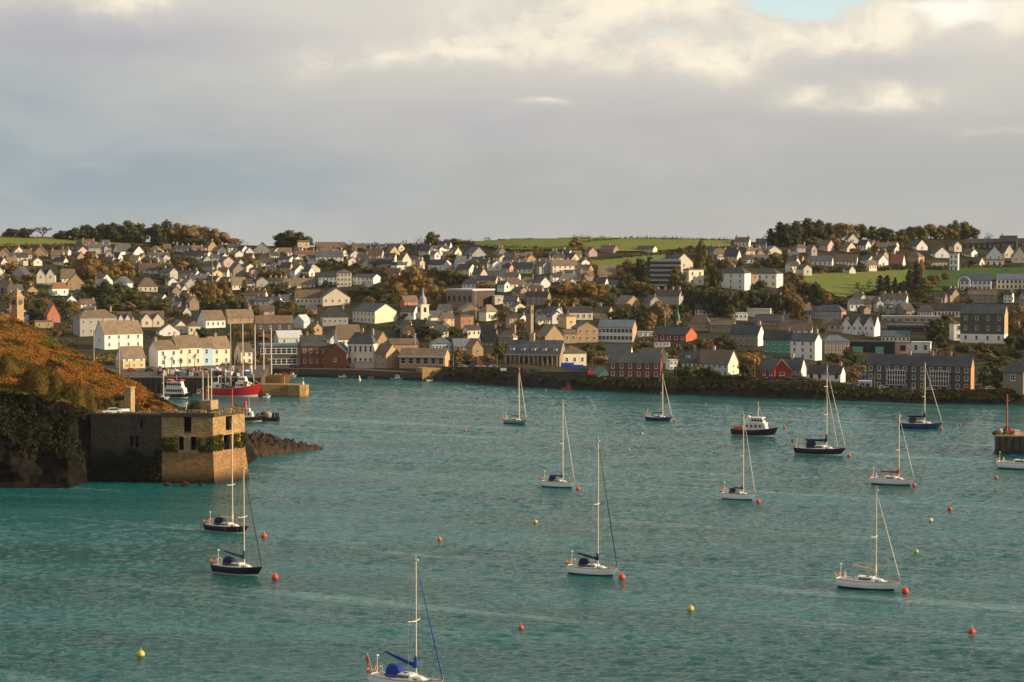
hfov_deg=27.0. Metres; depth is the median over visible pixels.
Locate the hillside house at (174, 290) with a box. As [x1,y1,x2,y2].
[167,286,180,296]
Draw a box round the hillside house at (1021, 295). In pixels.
[1019,290,1023,298]
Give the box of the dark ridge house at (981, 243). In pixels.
[964,236,992,248]
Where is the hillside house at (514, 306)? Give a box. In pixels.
[509,300,525,311]
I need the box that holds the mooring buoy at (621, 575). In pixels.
[619,573,624,578]
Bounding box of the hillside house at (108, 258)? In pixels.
[102,254,115,263]
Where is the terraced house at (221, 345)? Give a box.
[207,332,231,364]
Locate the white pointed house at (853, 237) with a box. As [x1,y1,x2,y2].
[844,233,858,242]
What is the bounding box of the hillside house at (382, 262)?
[368,256,391,267]
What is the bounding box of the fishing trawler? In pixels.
[205,368,261,396]
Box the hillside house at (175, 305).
[168,302,183,310]
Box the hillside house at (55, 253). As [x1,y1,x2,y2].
[51,248,59,258]
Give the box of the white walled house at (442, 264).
[428,259,452,270]
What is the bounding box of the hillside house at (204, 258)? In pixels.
[198,253,211,265]
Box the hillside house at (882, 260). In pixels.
[871,252,888,266]
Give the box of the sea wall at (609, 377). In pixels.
[434,366,1005,391]
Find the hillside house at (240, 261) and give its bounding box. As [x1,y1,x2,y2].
[234,259,243,264]
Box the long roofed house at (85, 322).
[72,306,116,336]
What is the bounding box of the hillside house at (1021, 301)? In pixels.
[1019,299,1023,310]
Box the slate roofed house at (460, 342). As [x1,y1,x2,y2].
[452,338,480,350]
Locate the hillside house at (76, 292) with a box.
[71,289,83,296]
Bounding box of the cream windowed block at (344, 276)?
[336,269,351,286]
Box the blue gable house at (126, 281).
[113,276,133,287]
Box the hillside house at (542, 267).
[534,258,549,273]
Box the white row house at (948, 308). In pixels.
[933,303,962,316]
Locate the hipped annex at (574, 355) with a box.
[563,346,586,365]
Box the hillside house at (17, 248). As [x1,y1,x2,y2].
[12,245,22,251]
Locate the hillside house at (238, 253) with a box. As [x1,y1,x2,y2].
[233,250,243,256]
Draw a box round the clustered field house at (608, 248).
[599,242,619,252]
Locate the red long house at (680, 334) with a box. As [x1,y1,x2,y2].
[652,326,696,341]
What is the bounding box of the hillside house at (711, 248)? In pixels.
[695,244,720,253]
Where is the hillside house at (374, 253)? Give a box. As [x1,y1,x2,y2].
[365,249,383,257]
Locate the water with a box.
[0,376,1023,681]
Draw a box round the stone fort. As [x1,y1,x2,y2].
[90,403,248,483]
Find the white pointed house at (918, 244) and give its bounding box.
[910,239,927,249]
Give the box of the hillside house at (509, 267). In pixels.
[501,261,513,271]
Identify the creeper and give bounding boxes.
[90,448,161,482]
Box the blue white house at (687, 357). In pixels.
[678,346,697,370]
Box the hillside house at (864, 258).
[860,255,872,263]
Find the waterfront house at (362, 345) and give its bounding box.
[347,328,377,367]
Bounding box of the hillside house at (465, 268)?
[456,263,474,276]
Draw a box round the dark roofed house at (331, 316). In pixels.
[319,303,348,325]
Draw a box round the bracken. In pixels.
[0,312,200,412]
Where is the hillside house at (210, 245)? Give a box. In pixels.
[204,239,217,250]
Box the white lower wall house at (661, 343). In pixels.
[654,341,669,346]
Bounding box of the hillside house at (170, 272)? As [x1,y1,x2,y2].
[159,265,177,278]
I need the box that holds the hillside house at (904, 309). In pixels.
[895,303,914,314]
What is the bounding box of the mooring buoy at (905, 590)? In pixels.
[902,586,908,592]
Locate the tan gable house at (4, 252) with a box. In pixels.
[0,248,8,256]
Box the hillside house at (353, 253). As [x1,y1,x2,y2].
[346,247,358,258]
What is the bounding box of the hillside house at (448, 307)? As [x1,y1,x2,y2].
[436,304,452,311]
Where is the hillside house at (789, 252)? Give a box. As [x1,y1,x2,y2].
[786,250,798,255]
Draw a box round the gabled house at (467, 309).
[457,303,480,320]
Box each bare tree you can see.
[34,227,50,236]
[707,252,727,267]
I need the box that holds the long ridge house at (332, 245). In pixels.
[315,242,345,249]
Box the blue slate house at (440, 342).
[429,337,452,350]
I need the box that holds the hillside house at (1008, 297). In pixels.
[1003,289,1014,302]
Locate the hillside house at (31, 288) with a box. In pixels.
[25,283,37,294]
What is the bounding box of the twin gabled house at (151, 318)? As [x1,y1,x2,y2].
[140,311,163,326]
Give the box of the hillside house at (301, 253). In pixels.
[297,248,319,257]
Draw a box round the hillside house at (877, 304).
[872,296,883,311]
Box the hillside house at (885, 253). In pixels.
[874,248,888,258]
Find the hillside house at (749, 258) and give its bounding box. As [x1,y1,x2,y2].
[744,252,753,263]
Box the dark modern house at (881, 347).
[850,341,895,353]
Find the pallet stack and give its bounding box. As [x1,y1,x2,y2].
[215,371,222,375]
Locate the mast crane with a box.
[1004,394,1009,430]
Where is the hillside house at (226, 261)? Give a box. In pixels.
[218,255,233,266]
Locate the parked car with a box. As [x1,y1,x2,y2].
[103,407,121,412]
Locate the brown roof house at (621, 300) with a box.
[613,295,640,306]
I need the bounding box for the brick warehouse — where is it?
[608,352,662,376]
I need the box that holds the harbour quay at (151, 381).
[103,365,268,394]
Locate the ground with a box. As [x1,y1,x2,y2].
[86,356,270,373]
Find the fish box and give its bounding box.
[1014,430,1020,434]
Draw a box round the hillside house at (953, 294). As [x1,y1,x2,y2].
[946,285,959,301]
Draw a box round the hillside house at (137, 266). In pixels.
[135,260,138,271]
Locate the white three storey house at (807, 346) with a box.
[790,329,822,360]
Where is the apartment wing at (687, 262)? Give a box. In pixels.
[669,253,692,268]
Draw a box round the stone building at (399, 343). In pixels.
[388,336,418,352]
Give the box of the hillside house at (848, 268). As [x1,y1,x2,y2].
[842,263,855,272]
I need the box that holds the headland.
[0,314,256,487]
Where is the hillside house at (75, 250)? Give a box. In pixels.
[71,246,87,253]
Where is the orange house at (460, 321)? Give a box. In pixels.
[454,315,473,328]
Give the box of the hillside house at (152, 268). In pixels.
[138,260,171,273]
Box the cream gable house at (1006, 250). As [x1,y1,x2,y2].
[1000,244,1013,257]
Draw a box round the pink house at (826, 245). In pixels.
[816,240,834,250]
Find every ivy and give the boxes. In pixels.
[159,436,177,452]
[196,436,212,452]
[213,434,225,451]
[234,432,247,448]
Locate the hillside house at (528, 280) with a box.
[520,273,534,285]
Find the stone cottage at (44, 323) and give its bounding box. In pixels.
[34,320,53,327]
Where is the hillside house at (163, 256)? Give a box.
[155,250,170,262]
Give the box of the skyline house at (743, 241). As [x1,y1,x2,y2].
[734,235,750,246]
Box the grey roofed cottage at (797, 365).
[788,353,805,375]
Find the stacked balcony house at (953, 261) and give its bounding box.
[949,253,959,269]
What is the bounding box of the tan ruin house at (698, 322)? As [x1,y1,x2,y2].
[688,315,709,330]
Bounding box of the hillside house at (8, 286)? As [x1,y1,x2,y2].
[0,278,14,295]
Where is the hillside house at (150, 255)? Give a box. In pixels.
[146,250,155,259]
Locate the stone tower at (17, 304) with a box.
[10,288,23,321]
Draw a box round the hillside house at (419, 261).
[415,257,424,268]
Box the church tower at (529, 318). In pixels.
[525,305,533,332]
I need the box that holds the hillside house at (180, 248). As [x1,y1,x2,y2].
[173,243,193,252]
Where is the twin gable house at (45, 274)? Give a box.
[36,266,55,284]
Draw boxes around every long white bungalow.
[808,256,833,265]
[834,254,857,264]
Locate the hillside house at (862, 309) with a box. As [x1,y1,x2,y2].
[857,305,870,313]
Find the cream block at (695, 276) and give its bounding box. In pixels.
[683,269,703,284]
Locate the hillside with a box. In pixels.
[0,238,1023,404]
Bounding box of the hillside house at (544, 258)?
[536,256,551,262]
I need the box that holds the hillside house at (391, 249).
[385,246,399,255]
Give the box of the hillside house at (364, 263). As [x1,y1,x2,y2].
[357,258,367,267]
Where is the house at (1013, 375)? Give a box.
[1002,362,1023,394]
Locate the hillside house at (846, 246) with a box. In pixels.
[838,240,855,251]
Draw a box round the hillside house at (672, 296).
[654,286,682,304]
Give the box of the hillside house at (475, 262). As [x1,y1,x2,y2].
[465,257,479,266]
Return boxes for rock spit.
[245,430,323,456]
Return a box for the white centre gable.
[533,276,550,287]
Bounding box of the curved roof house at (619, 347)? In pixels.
[605,344,632,356]
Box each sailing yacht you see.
[153,371,169,399]
[194,370,203,399]
[202,421,248,532]
[203,368,211,399]
[206,374,208,398]
[210,463,262,575]
[220,322,230,384]
[231,322,243,383]
[365,559,443,681]
[503,368,526,423]
[540,403,574,487]
[565,440,617,575]
[645,374,671,420]
[720,411,755,499]
[791,366,845,455]
[834,485,901,590]
[869,414,913,485]
[898,364,942,428]
[996,421,1023,469]
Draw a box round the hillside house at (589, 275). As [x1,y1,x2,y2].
[577,268,594,281]
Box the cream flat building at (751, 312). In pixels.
[746,308,771,316]
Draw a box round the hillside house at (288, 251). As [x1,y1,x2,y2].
[277,248,292,256]
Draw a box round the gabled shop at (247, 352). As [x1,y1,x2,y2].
[234,342,252,363]
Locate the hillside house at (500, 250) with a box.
[495,245,505,255]
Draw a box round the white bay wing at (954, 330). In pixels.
[949,322,959,339]
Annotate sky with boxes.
[0,0,1023,246]
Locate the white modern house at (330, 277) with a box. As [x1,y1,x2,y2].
[318,273,336,284]
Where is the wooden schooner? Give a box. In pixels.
[254,325,298,382]
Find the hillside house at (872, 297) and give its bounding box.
[866,296,883,301]
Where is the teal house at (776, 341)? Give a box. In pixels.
[763,327,792,353]
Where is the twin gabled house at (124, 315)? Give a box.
[117,311,131,319]
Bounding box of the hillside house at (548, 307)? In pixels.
[545,303,562,311]
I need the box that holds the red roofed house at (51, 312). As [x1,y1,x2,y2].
[43,303,60,322]
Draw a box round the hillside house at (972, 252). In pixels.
[962,247,977,256]
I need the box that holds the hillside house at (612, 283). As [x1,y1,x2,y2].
[608,280,618,287]
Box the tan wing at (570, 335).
[561,329,577,342]
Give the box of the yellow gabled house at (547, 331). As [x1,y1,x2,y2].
[537,320,564,339]
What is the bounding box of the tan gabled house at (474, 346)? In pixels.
[465,338,483,356]
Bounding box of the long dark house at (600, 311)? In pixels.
[593,302,612,318]
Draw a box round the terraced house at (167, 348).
[148,337,179,367]
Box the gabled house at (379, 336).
[373,330,388,347]
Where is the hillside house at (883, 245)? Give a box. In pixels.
[876,240,889,249]
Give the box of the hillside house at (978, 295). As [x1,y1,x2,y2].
[967,286,996,302]
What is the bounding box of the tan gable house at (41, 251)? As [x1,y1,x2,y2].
[33,244,47,256]
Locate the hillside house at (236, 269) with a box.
[229,262,244,276]
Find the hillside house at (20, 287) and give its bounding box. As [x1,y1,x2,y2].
[13,284,23,291]
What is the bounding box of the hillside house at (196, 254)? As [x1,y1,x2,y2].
[183,248,210,259]
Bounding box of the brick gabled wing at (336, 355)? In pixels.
[323,342,349,367]
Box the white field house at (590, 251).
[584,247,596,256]
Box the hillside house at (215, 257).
[209,252,220,260]
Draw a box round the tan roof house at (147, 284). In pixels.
[137,277,157,291]
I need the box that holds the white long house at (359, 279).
[352,274,380,284]
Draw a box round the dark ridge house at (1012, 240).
[999,234,1017,249]
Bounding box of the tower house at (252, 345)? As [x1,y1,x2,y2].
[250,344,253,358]
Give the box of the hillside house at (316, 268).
[304,261,320,271]
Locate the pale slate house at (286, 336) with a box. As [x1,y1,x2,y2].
[273,330,301,342]
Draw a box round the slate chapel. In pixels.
[479,324,498,345]
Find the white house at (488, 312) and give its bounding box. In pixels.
[478,304,498,320]
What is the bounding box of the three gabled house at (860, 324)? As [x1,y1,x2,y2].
[841,314,880,336]
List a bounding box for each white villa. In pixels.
[719,264,750,290]
[756,269,783,287]
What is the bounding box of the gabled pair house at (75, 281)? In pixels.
[66,273,84,289]
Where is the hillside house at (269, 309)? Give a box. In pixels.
[259,305,274,314]
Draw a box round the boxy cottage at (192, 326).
[186,321,200,334]
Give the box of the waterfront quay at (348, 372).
[274,367,420,379]
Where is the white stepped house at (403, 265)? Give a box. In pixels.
[390,262,406,270]
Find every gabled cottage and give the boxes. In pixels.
[156,323,179,335]
[171,320,186,333]
[326,329,334,343]
[400,295,418,306]
[775,359,791,376]
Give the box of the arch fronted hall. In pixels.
[958,274,991,289]
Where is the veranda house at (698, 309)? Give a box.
[695,303,712,314]
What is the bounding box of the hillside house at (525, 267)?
[511,259,534,273]
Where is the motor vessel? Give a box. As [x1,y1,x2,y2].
[730,402,777,436]
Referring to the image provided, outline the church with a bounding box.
[415,288,446,320]
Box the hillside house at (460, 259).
[454,256,467,269]
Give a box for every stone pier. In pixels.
[256,383,308,396]
[995,432,1023,453]
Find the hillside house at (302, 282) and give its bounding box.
[282,275,314,287]
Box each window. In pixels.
[265,348,270,353]
[276,348,280,353]
[276,359,280,364]
[281,348,286,353]
[281,359,286,364]
[287,348,291,353]
[287,359,291,364]
[292,348,296,353]
[292,359,296,364]
[401,358,405,363]
[408,358,412,363]
[416,358,420,363]
[423,358,427,363]
[431,358,435,364]
[438,358,443,364]
[887,370,905,384]
[900,345,905,350]
[930,371,948,386]
[1010,374,1014,380]
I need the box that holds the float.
[264,411,271,417]
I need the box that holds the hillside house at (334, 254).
[315,248,343,263]
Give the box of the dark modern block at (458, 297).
[446,288,494,308]
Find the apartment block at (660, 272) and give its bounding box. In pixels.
[650,259,682,288]
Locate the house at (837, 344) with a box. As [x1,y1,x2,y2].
[822,335,850,354]
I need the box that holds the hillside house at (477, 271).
[472,265,487,278]
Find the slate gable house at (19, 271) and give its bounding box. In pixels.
[12,266,31,278]
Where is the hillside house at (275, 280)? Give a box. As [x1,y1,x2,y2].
[267,275,286,283]
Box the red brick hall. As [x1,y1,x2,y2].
[299,332,326,367]
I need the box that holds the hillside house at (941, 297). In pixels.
[928,292,947,302]
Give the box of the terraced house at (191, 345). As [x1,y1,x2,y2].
[170,330,202,366]
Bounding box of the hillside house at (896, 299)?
[882,290,908,306]
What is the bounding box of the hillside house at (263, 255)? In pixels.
[259,251,268,258]
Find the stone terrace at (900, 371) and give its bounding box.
[866,350,974,388]
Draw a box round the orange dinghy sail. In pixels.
[477,357,485,366]
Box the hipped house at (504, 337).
[497,323,517,344]
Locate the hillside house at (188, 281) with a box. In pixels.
[179,275,194,290]
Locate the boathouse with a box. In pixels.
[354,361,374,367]
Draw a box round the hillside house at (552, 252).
[548,248,560,256]
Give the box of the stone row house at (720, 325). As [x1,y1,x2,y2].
[709,313,735,332]
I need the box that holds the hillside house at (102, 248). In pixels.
[86,241,111,253]
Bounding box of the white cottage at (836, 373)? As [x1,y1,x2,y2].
[807,362,845,381]
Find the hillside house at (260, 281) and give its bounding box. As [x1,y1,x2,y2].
[252,276,268,287]
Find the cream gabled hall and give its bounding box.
[352,303,396,323]
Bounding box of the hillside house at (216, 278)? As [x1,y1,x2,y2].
[205,274,220,287]
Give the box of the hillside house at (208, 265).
[203,259,221,270]
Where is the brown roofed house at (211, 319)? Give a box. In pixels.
[197,310,225,327]
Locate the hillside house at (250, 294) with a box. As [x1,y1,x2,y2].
[243,287,267,298]
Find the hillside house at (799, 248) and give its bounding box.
[791,241,806,252]
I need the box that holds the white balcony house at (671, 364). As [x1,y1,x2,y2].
[665,359,677,369]
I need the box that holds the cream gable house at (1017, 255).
[1011,246,1023,262]
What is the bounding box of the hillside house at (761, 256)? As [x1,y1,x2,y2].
[752,252,768,260]
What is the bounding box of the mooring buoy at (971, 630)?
[968,625,974,633]
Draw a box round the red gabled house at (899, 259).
[890,254,905,264]
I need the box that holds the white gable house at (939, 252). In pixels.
[929,247,948,257]
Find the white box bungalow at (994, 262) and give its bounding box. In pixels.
[985,259,1003,266]
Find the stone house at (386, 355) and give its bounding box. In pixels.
[374,343,398,367]
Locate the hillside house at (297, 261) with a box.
[292,257,305,266]
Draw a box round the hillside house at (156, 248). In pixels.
[148,246,163,251]
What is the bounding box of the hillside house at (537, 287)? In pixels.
[530,285,544,290]
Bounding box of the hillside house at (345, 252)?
[339,247,347,255]
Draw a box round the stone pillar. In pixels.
[123,386,135,411]
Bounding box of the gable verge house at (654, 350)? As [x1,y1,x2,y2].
[639,347,668,363]
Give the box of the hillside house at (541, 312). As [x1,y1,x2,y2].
[534,309,548,316]
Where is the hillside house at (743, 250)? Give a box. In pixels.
[724,245,746,254]
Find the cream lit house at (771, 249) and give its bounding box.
[764,246,781,253]
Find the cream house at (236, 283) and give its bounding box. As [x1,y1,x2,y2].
[230,277,245,289]
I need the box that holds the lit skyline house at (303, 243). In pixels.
[295,240,309,247]
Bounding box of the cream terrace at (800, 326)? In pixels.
[780,316,812,332]
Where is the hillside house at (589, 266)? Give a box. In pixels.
[582,264,593,270]
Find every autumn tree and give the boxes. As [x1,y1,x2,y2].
[2,262,19,273]
[22,280,35,290]
[67,258,81,276]
[73,300,81,312]
[75,251,107,278]
[108,263,121,278]
[116,260,136,276]
[118,301,136,310]
[167,222,183,243]
[175,223,189,243]
[178,261,188,269]
[182,292,196,304]
[184,225,203,244]
[189,277,210,299]
[199,226,210,240]
[203,282,223,298]
[209,227,220,239]
[216,279,230,290]
[219,232,230,245]
[221,288,235,302]
[226,238,242,244]
[246,257,256,262]
[255,331,270,339]
[257,269,265,277]
[361,266,374,272]
[376,266,389,274]
[382,273,397,289]
[390,282,408,295]
[396,268,410,282]
[398,313,406,319]
[399,266,422,293]
[413,277,434,294]
[426,285,439,301]
[431,296,442,309]
[438,288,446,303]
[443,238,463,243]
[450,346,464,360]
[484,353,494,360]
[517,318,525,327]
[542,299,552,307]
[549,298,568,307]
[551,279,575,296]
[566,298,582,305]
[568,236,584,247]
[571,279,597,298]
[581,281,606,301]
[589,355,608,363]
[602,284,610,295]
[622,259,634,271]
[626,281,647,291]
[643,313,657,330]
[646,285,659,294]
[650,299,671,325]
[663,303,672,313]
[720,259,736,268]
[736,352,761,373]
[753,351,767,372]
[778,284,788,294]
[785,292,804,317]
[787,273,797,281]
[792,299,805,317]
[793,274,804,287]
[801,259,811,265]
[803,237,819,245]
[824,234,841,245]
[825,293,831,300]
[832,222,851,239]
[848,224,861,238]
[848,367,859,379]
[852,364,865,376]
[919,258,925,284]
[922,283,935,289]
[924,224,940,238]
[926,274,942,283]
[933,225,947,238]
[941,271,950,278]
[943,223,958,239]
[944,316,956,327]
[970,227,980,238]
[981,346,991,351]
[984,352,996,360]
[1008,310,1018,334]
[1009,305,1023,336]
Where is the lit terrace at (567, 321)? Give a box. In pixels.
[557,315,576,328]
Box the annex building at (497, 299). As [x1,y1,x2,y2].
[492,295,502,304]
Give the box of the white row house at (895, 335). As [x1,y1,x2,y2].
[881,330,909,340]
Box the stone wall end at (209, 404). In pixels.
[201,399,217,409]
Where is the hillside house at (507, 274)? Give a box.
[503,270,520,280]
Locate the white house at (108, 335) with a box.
[94,317,142,349]
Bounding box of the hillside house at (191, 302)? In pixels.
[183,293,198,309]
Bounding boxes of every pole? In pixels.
[93,328,94,360]
[118,340,119,373]
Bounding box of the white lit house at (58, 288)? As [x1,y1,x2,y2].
[48,282,68,295]
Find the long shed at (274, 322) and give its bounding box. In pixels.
[253,315,293,331]
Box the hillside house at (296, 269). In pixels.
[289,262,303,277]
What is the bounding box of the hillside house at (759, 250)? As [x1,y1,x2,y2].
[754,246,762,254]
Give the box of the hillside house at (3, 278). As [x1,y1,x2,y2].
[0,274,9,279]
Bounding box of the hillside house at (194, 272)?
[175,267,199,277]
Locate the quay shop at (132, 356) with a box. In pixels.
[115,346,145,368]
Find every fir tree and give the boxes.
[763,228,780,245]
[767,233,785,246]
[873,275,887,295]
[883,275,894,292]
[890,277,899,292]
[898,282,909,298]
[903,269,918,296]
[911,260,924,294]
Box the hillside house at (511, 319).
[505,314,517,327]
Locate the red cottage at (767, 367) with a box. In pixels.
[760,358,775,376]
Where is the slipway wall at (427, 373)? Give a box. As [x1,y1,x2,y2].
[416,367,442,380]
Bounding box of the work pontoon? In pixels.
[232,388,279,420]
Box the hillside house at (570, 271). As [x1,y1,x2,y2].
[563,270,578,276]
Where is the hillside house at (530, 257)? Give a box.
[524,251,536,262]
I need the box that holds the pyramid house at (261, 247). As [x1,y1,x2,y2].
[254,242,270,252]
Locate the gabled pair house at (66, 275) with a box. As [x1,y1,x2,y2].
[60,269,74,282]
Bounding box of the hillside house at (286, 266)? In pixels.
[279,259,292,274]
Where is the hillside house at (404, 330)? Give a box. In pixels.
[392,322,415,337]
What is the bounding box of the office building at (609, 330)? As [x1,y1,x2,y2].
[598,319,636,341]
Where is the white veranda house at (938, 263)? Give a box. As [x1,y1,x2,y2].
[926,261,947,265]
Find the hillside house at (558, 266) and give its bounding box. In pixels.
[550,257,577,272]
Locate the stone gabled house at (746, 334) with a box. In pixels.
[729,321,763,345]
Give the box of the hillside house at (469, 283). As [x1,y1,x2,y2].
[462,276,477,287]
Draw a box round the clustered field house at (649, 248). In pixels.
[636,246,657,251]
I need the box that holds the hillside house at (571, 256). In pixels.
[564,253,579,260]
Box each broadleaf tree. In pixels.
[1,228,20,236]
[6,274,22,283]
[17,228,34,237]
[24,308,42,319]
[34,299,45,311]
[51,230,70,238]
[55,299,64,305]
[59,299,75,314]
[65,227,86,239]
[78,224,99,238]
[80,278,98,296]
[89,223,108,241]
[96,271,110,277]
[96,280,115,298]
[98,297,121,310]
[101,222,123,241]
[111,281,129,298]
[114,220,137,242]
[120,288,143,303]
[131,222,149,242]
[131,296,149,308]
[139,259,149,262]
[144,223,168,241]
[149,235,167,246]
[149,298,172,312]
[157,274,170,281]
[158,263,173,273]
[160,219,174,243]
[170,256,176,263]
[179,237,196,244]
[183,261,203,271]
[192,238,207,245]
[195,328,209,336]
[202,294,215,308]
[213,238,222,245]
[215,294,225,304]
[225,296,242,308]
[233,256,249,262]
[265,269,276,278]
[270,300,284,309]
[272,233,284,245]
[276,270,288,276]
[277,230,296,247]
[277,288,293,294]
[283,300,296,313]
[292,231,306,245]
[297,273,313,277]
[304,236,314,245]
[321,280,331,287]
[354,286,371,295]
[369,288,383,298]
[381,289,399,296]
[416,325,434,336]
[424,231,440,244]
[426,267,442,278]
[429,330,444,339]
[436,268,461,279]
[448,327,459,334]
[451,272,465,282]
[462,354,470,364]
[492,345,505,359]
[549,287,560,294]
[580,343,596,349]
[581,299,598,307]
[586,352,599,361]
[595,344,605,352]
[600,296,614,303]
[606,311,616,319]
[609,287,620,296]
[614,307,630,319]
[617,281,627,291]
[622,303,637,310]
[626,275,636,289]
[629,309,637,321]
[629,343,639,350]
[630,257,649,284]
[635,302,653,328]
[638,342,653,349]
[645,256,652,277]
[663,282,677,288]
[666,267,687,286]
[669,349,678,356]
[672,304,691,313]
[673,362,683,375]
[680,281,697,300]
[681,343,695,349]
[681,366,695,375]
[683,287,698,313]
[693,337,710,347]
[693,365,705,377]
[694,237,708,272]
[696,283,713,314]
[703,366,714,377]
[705,253,714,268]
[708,264,723,289]
[709,289,725,315]
[710,370,722,378]
[711,336,727,347]
[720,291,742,313]
[722,339,737,349]
[724,305,736,317]
[736,257,746,267]
[737,290,750,311]
[737,362,753,377]
[747,287,760,307]
[749,279,766,293]
[756,288,773,307]
[761,257,771,266]
[768,252,784,264]
[771,292,788,313]
[772,221,790,245]
[780,222,799,245]
[782,254,791,263]
[791,220,806,244]
[795,281,812,300]
[801,218,818,240]
[808,281,825,304]
[811,265,822,269]
[813,219,829,239]
[815,360,824,364]
[824,222,837,237]
[824,352,836,360]
[831,355,843,362]
[842,347,855,357]
[846,354,862,362]
[855,223,869,239]
[865,291,877,295]
[867,226,883,239]
[878,227,892,240]
[886,230,896,240]
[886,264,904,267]
[895,229,910,239]
[901,226,917,240]
[912,303,919,310]
[915,225,929,239]
[924,323,934,331]
[926,329,937,340]
[929,318,946,334]
[936,336,946,344]
[936,343,948,348]
[939,313,955,319]
[948,220,960,238]
[953,345,969,352]
[959,220,973,238]
[978,364,992,385]
[986,361,997,369]
[989,366,1002,387]
[992,349,1004,355]
[993,356,1011,364]
[1000,290,1017,297]
[1002,332,1016,344]
[1005,349,1023,357]
[1014,342,1023,349]
[1016,334,1023,346]
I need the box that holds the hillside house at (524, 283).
[519,281,527,288]
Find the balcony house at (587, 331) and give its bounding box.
[571,320,597,342]
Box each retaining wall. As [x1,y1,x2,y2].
[505,370,587,382]
[629,381,672,386]
[759,380,807,387]
[882,392,979,397]
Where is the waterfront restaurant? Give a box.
[398,348,450,367]
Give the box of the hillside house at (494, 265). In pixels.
[488,257,501,270]
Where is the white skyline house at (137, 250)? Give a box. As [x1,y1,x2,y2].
[131,246,143,254]
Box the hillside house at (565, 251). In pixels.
[561,247,571,255]
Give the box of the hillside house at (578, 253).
[571,250,581,258]
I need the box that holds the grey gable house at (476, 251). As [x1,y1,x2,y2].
[464,247,486,256]
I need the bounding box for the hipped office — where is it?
[813,305,845,319]
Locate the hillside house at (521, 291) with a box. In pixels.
[512,285,527,298]
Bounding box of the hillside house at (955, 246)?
[948,241,961,251]
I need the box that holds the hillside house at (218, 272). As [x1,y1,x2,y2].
[209,268,222,277]
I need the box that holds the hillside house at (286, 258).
[278,256,293,265]
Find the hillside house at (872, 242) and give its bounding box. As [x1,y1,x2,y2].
[869,240,875,248]
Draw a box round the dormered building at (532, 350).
[504,333,565,366]
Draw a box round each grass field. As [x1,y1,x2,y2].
[0,236,150,245]
[475,237,730,250]
[589,254,664,266]
[798,269,914,296]
[924,267,1023,291]
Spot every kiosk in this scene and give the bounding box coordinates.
[637,331,653,336]
[858,380,871,386]
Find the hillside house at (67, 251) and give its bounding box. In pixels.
[60,246,70,254]
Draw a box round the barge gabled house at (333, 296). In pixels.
[320,287,349,305]
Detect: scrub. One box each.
[0,232,1023,400]
[0,389,92,462]
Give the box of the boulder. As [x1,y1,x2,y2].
[180,481,189,485]
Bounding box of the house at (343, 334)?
[333,324,359,346]
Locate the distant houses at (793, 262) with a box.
[0,238,985,337]
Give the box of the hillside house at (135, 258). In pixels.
[129,255,140,264]
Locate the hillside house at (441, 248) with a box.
[429,244,449,254]
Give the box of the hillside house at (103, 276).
[94,274,112,283]
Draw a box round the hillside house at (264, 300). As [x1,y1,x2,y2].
[254,294,282,305]
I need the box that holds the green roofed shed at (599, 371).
[592,366,608,377]
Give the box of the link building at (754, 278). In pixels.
[751,274,757,284]
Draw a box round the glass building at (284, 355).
[258,343,297,374]
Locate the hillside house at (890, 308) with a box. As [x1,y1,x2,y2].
[881,301,896,313]
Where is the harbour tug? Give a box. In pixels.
[244,401,263,421]
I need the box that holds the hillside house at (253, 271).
[249,264,259,276]
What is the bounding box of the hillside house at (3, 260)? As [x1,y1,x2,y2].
[0,255,6,263]
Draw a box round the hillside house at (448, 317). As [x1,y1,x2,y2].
[438,312,453,325]
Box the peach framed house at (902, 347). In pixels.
[895,341,911,353]
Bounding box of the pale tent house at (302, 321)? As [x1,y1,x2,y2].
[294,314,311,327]
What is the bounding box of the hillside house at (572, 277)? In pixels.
[559,270,577,284]
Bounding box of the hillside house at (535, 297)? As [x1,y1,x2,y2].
[525,288,551,305]
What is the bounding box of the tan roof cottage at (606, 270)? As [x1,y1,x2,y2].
[596,265,616,276]
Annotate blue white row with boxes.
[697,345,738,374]
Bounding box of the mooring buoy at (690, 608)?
[687,603,693,610]
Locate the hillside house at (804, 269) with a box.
[796,264,811,275]
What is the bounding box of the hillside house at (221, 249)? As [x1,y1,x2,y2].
[217,245,226,252]
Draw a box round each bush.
[0,350,23,374]
[17,362,53,394]
[48,368,68,396]
[62,378,89,406]
[84,382,102,411]
[102,396,116,408]
[116,399,123,408]
[135,402,140,410]
[187,399,200,408]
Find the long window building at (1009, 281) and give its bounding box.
[996,274,1023,288]
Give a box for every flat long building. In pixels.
[881,315,940,322]
[887,324,923,331]
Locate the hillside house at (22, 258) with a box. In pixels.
[16,250,27,265]
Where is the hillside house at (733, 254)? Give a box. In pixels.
[723,247,741,264]
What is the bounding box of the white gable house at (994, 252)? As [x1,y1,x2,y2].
[985,246,1002,258]
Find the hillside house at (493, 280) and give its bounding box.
[477,275,498,287]
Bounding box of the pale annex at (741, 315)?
[735,312,747,320]
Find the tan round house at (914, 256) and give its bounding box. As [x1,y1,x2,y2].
[907,252,924,262]
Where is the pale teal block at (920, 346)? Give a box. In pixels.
[911,341,931,352]
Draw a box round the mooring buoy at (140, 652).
[137,647,144,655]
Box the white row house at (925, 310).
[917,305,932,315]
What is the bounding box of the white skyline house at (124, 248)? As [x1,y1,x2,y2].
[113,243,131,254]
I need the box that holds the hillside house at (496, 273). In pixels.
[486,271,500,275]
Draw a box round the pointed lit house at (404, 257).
[397,252,411,265]
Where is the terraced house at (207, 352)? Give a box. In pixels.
[200,338,213,365]
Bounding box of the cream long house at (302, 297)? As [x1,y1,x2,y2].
[294,290,320,305]
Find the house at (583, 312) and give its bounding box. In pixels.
[567,303,592,319]
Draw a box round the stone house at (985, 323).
[960,304,1008,342]
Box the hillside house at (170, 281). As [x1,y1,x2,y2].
[165,277,177,285]

